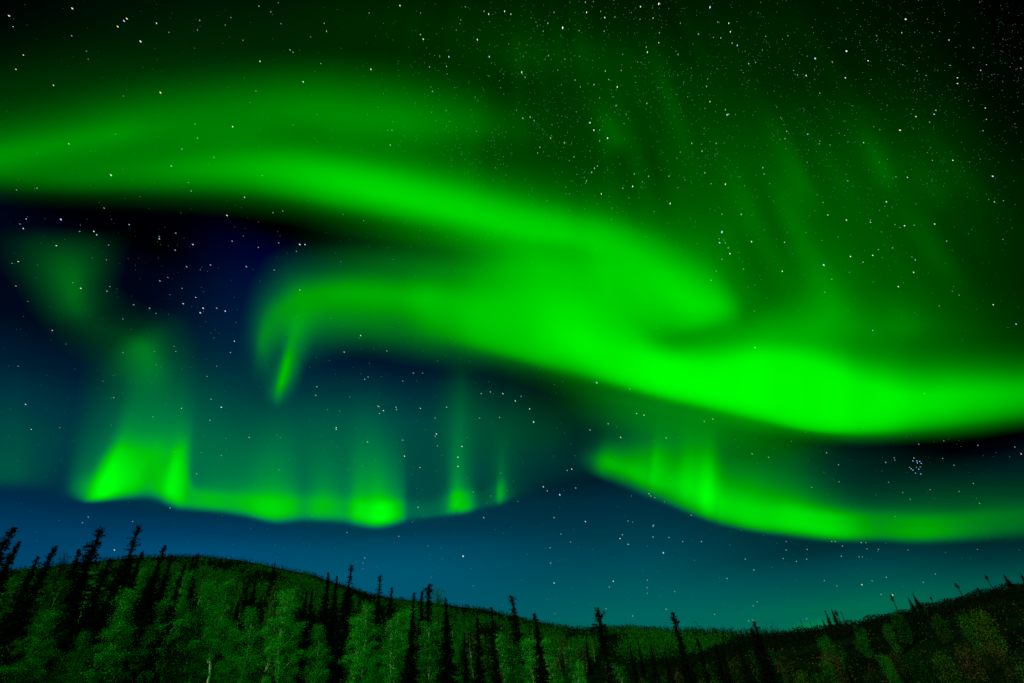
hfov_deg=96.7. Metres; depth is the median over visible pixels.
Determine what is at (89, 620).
spruce tree
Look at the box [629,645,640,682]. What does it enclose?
spruce tree
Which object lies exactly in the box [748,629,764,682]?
spruce tree
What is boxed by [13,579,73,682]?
birch tree
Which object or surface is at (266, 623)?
birch tree
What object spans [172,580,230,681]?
birch tree
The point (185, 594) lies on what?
birch tree
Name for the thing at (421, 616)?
spruce tree
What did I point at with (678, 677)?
shrub
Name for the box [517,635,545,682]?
birch tree
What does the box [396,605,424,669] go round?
birch tree
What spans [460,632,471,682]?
spruce tree
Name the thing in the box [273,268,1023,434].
aurora band
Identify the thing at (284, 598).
birch tree
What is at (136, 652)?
birch tree
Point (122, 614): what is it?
birch tree
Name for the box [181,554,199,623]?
spruce tree
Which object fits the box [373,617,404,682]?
birch tree
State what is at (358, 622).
birch tree
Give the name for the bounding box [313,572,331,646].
spruce tree
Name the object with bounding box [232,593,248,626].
birch tree
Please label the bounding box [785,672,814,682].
shrub
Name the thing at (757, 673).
shrub
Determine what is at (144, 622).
spruce tree
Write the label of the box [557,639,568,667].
birch tree
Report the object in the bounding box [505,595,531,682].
spruce tree
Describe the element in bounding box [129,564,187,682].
spruce tree
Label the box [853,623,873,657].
shrub
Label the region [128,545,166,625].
spruce tree
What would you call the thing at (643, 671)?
spruce tree
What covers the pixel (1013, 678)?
shrub
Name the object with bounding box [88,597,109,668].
spruce tree
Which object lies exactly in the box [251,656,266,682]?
birch tree
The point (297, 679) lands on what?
tree
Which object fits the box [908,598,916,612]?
spruce tree
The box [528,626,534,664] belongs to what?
spruce tree
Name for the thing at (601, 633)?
spruce tree
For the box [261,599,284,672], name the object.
spruce tree
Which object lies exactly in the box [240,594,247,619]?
spruce tree
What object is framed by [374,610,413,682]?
birch tree
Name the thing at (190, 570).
spruce tree
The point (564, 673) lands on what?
spruce tree
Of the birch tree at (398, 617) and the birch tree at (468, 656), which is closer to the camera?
the birch tree at (398, 617)
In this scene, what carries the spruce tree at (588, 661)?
on the hillside
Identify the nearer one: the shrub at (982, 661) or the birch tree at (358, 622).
the birch tree at (358, 622)
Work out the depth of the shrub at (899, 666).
54.15 m
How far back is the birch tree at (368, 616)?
48.55 m
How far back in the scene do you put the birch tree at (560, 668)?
68.46 m
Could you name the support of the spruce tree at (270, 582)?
on the hillside
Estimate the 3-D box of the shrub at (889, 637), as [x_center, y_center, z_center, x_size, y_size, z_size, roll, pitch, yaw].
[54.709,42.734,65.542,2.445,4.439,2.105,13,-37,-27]
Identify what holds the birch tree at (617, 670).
on the hillside
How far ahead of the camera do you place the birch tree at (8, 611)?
44.87 m
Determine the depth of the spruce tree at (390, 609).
52.43 m
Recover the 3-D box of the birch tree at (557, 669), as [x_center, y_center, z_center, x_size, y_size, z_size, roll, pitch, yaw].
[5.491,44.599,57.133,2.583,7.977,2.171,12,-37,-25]
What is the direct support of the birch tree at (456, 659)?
on the hillside
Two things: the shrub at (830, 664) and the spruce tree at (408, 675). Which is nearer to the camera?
the spruce tree at (408, 675)
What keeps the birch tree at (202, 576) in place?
on the hillside
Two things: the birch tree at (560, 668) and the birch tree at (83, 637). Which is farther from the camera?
the birch tree at (560, 668)
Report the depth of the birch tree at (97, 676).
30.04 m
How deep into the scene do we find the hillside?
78.37 m
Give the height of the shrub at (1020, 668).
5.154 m
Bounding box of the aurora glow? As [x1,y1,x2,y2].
[556,266,686,313]
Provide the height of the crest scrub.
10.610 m
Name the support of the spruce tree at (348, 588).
on the hillside
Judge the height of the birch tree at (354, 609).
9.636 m
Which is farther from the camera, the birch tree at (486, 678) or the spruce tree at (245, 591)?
the spruce tree at (245, 591)
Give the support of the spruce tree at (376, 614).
on the hillside
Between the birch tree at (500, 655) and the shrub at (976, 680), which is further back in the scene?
the birch tree at (500, 655)
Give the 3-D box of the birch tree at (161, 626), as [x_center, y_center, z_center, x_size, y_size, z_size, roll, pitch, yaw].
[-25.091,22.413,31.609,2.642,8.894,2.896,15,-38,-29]
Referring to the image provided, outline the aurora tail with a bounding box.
[277,343,293,392]
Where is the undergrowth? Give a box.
[24,600,1023,682]
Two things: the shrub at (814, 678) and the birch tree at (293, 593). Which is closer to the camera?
the shrub at (814, 678)
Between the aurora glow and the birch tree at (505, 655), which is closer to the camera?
the birch tree at (505, 655)
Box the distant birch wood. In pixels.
[1,553,779,664]
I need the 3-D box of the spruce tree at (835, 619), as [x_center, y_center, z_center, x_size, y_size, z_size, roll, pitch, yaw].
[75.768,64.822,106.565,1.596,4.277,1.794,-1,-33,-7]
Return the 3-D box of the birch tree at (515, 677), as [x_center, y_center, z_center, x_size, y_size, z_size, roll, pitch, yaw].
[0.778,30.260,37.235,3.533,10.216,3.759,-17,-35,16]
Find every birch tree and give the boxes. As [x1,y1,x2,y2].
[0,583,31,626]
[0,585,17,622]
[0,594,25,622]
[0,608,63,682]
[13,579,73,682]
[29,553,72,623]
[45,628,91,682]
[79,569,101,618]
[80,585,140,682]
[89,618,127,682]
[99,577,113,602]
[114,622,163,682]
[129,568,147,605]
[132,593,184,682]
[160,570,195,643]
[169,604,217,682]
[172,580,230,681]
[172,641,209,682]
[191,585,199,607]
[200,570,206,584]
[201,589,218,647]
[203,579,241,682]
[211,626,243,682]
[223,607,266,682]
[230,581,241,622]
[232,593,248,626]
[249,588,308,682]
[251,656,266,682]
[253,611,285,682]
[258,600,274,634]
[263,585,278,611]
[268,585,278,623]
[272,596,288,664]
[279,629,303,682]
[288,586,297,609]
[298,623,333,682]
[337,614,369,682]
[338,606,357,657]
[349,602,383,682]
[362,654,383,682]
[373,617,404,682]
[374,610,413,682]
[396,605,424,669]
[413,620,443,682]
[426,642,453,682]
[429,587,451,654]
[449,627,461,655]
[452,642,463,682]
[461,647,471,677]
[467,630,473,676]
[467,634,490,682]
[488,628,513,682]
[496,633,510,680]
[503,641,534,682]
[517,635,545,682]
[536,636,562,682]
[551,660,560,682]
[556,658,567,681]
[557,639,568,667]
[557,642,586,682]
[572,656,586,682]
[576,648,590,681]
[601,655,618,682]
[606,659,628,682]
[697,661,719,682]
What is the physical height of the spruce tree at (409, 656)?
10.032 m
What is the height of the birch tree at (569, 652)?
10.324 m
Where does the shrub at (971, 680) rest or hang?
on the hillside
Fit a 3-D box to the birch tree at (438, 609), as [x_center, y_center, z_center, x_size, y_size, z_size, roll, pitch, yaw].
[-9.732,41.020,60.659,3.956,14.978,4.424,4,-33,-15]
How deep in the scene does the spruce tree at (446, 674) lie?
37.67 m
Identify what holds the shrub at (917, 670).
on the hillside
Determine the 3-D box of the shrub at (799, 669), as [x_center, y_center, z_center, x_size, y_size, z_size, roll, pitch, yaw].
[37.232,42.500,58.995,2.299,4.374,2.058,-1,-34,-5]
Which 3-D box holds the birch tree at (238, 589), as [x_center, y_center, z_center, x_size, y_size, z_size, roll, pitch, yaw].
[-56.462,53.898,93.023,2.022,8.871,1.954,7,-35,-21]
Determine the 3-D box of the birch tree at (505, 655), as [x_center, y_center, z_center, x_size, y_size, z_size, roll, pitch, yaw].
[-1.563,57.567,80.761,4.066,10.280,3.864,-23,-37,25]
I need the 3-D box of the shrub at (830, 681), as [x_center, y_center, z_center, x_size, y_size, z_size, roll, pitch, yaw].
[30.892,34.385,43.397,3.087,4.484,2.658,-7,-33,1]
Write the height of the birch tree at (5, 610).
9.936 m
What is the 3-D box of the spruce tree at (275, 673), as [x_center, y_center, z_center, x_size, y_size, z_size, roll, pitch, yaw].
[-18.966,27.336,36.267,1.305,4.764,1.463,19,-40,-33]
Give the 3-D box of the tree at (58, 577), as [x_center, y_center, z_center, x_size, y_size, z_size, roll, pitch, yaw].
[-62.733,35.883,61.229,3.673,13.909,4.108,5,-34,-16]
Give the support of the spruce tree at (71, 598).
on the hillside
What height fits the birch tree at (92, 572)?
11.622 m
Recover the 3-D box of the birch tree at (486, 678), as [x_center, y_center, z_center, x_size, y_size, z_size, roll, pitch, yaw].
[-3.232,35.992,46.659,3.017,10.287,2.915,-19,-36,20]
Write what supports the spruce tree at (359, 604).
on the hillside
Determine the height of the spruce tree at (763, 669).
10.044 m
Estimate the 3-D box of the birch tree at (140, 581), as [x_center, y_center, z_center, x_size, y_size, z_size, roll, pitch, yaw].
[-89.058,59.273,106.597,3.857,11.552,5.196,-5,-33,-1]
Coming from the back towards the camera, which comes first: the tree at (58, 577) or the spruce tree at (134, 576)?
the tree at (58, 577)
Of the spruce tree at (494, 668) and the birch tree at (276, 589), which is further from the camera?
the birch tree at (276, 589)
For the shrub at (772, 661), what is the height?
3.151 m
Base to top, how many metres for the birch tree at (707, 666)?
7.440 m
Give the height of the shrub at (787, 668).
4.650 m
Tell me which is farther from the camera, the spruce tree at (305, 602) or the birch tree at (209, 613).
the spruce tree at (305, 602)
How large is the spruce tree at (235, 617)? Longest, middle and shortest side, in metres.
7.298 x 3.503 x 3.225 m
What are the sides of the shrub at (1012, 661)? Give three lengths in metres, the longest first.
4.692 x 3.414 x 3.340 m
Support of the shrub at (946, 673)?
on the hillside
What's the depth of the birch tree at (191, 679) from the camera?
32.31 m
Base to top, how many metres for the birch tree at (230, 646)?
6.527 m
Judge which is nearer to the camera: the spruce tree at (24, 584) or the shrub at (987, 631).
the spruce tree at (24, 584)
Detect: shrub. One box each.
[673,669,686,682]
[706,659,719,682]
[724,657,742,682]
[747,647,777,682]
[767,650,775,668]
[775,658,786,681]
[776,655,797,682]
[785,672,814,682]
[787,650,808,681]
[791,666,818,682]
[811,670,823,682]
[815,634,847,677]
[815,658,839,682]
[819,648,845,681]
[819,674,846,682]
[822,642,855,682]
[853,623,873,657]
[875,652,901,682]
[882,620,903,655]
[886,648,908,678]
[891,610,913,644]
[901,647,939,682]
[923,607,954,644]
[928,647,963,682]
[950,643,991,682]
[954,611,988,654]
[958,673,988,682]
[964,640,989,670]
[965,673,983,682]
[968,605,1011,654]
[979,647,1008,682]
[984,636,1017,676]
[998,649,1023,682]
[1002,668,1023,682]
[1012,657,1023,680]
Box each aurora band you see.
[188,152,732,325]
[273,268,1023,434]
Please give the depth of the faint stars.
48990.81 m
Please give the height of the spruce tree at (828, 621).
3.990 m
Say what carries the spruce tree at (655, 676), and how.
on the hillside
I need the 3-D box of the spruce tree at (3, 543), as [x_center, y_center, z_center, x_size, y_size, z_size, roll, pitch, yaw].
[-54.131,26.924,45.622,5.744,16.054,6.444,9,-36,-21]
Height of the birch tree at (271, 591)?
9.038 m
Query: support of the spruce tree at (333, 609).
on the hillside
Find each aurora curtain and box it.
[87,441,468,524]
[598,445,962,538]
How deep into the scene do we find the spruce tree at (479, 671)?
37.90 m
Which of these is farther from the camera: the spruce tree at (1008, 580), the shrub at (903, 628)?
the spruce tree at (1008, 580)
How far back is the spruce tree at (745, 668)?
39.95 m
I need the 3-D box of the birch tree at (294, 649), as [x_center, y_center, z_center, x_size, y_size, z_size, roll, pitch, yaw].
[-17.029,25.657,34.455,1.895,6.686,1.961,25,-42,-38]
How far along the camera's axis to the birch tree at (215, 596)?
63.77 m
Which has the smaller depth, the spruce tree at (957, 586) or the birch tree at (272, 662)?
the birch tree at (272, 662)
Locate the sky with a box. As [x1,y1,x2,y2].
[0,0,1023,633]
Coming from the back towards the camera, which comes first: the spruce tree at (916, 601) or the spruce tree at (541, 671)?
the spruce tree at (916, 601)
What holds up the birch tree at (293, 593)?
on the hillside
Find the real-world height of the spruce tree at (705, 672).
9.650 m
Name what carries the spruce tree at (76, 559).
on the hillside
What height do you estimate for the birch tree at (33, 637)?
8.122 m
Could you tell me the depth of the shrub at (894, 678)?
51.76 m
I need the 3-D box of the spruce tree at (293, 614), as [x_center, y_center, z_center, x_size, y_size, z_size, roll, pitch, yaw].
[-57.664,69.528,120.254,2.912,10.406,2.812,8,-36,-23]
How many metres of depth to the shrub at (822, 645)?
61.11 m
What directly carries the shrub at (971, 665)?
on the hillside
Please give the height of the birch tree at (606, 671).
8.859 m
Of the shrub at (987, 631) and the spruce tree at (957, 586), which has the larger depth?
the spruce tree at (957, 586)
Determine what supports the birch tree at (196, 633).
on the hillside
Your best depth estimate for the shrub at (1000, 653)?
46.98 m
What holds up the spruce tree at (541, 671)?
on the hillside
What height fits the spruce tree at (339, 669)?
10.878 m
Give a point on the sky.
(515, 467)
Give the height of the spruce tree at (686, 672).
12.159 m
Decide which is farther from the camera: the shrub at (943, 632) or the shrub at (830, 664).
the shrub at (943, 632)
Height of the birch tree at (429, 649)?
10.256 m
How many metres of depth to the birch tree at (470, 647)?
99.93 m
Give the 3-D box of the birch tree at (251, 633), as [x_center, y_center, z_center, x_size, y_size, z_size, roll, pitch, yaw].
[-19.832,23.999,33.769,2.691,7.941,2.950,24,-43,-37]
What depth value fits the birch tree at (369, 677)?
37.59 m
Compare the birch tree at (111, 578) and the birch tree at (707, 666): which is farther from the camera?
the birch tree at (111, 578)
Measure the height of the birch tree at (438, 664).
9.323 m
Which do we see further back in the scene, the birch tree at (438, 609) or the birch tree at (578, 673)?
the birch tree at (438, 609)
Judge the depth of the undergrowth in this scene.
63.33 m
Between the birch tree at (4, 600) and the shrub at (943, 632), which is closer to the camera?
the birch tree at (4, 600)
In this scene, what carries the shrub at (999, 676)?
on the hillside
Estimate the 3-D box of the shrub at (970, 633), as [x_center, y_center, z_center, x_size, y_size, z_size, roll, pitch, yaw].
[56.262,35.725,55.609,2.790,5.065,2.402,1,-34,-9]
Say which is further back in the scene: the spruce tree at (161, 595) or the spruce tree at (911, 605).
the spruce tree at (911, 605)
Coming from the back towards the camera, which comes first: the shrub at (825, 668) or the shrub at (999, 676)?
the shrub at (825, 668)
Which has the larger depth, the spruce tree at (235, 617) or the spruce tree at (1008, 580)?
the spruce tree at (1008, 580)
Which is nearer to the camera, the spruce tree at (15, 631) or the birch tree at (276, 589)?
the spruce tree at (15, 631)
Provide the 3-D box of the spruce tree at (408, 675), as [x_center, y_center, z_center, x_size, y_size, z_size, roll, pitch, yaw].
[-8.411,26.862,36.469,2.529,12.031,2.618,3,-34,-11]
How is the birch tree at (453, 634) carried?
on the hillside
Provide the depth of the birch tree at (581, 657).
81.86 m
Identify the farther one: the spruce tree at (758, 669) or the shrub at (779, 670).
the shrub at (779, 670)
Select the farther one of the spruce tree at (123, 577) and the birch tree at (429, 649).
the spruce tree at (123, 577)
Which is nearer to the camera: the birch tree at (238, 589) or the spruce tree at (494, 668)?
the spruce tree at (494, 668)
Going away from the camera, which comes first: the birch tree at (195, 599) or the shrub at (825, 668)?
the shrub at (825, 668)
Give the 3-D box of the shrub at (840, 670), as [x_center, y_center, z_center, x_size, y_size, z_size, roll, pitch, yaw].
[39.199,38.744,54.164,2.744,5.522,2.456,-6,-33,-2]
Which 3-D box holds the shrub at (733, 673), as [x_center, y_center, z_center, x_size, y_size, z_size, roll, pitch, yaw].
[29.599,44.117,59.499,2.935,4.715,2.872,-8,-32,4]
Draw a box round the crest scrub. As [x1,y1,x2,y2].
[702,583,1023,665]
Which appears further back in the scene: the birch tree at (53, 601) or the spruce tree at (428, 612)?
the spruce tree at (428, 612)
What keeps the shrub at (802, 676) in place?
on the hillside
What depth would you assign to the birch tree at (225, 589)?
42.21 m
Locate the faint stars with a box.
[1,1,1022,620]
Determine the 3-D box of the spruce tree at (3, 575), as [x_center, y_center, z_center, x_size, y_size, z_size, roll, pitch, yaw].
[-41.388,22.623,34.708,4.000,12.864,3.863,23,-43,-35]
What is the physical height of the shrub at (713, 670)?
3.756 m
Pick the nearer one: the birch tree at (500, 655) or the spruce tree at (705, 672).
the spruce tree at (705, 672)
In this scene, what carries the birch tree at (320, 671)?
on the hillside
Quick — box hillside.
[7,556,1023,682]
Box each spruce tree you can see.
[0,527,17,608]
[0,541,21,594]
[0,546,18,597]
[0,546,57,682]
[0,556,40,662]
[23,525,106,681]
[30,549,81,668]
[46,558,111,682]
[78,551,143,682]
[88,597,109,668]
[94,524,143,649]
[115,588,160,678]
[116,555,173,682]
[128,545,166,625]
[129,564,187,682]
[168,556,194,643]
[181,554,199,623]
[214,602,244,668]
[227,601,265,682]
[239,582,248,614]
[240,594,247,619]
[247,577,256,614]
[260,563,276,615]
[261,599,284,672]
[270,650,281,682]
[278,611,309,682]
[290,583,297,621]
[297,590,307,632]
[299,588,316,664]
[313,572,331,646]
[316,589,363,682]
[321,576,339,648]
[325,564,354,655]
[346,592,362,671]
[363,574,384,669]
[372,587,401,682]
[398,592,420,682]
[403,625,415,679]
[413,591,430,681]
[422,583,439,678]
[434,598,461,682]
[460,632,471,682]
[470,617,490,682]
[487,607,504,682]
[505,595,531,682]
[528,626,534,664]
[531,613,553,682]
[561,648,567,676]
[585,641,595,675]
[590,607,620,682]
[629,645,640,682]
[637,642,650,682]
[650,644,661,682]
[670,612,699,682]
[695,638,713,682]
[737,645,754,682]
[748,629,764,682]
[749,627,776,682]
[752,621,781,682]
[824,610,834,627]
[831,608,839,626]
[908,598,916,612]
[912,593,921,609]
[954,583,965,599]
[1003,573,1012,587]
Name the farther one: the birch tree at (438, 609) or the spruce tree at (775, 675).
the birch tree at (438, 609)
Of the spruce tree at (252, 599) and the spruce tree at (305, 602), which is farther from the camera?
the spruce tree at (252, 599)
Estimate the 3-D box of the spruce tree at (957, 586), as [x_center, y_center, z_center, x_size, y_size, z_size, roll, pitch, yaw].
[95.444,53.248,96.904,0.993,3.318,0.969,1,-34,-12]
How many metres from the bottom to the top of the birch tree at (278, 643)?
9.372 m
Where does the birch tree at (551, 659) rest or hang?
on the hillside
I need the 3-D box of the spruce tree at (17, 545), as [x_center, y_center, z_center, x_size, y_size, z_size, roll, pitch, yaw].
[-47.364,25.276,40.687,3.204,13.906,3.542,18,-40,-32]
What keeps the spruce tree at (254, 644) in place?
on the hillside
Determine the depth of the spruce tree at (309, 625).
67.94 m

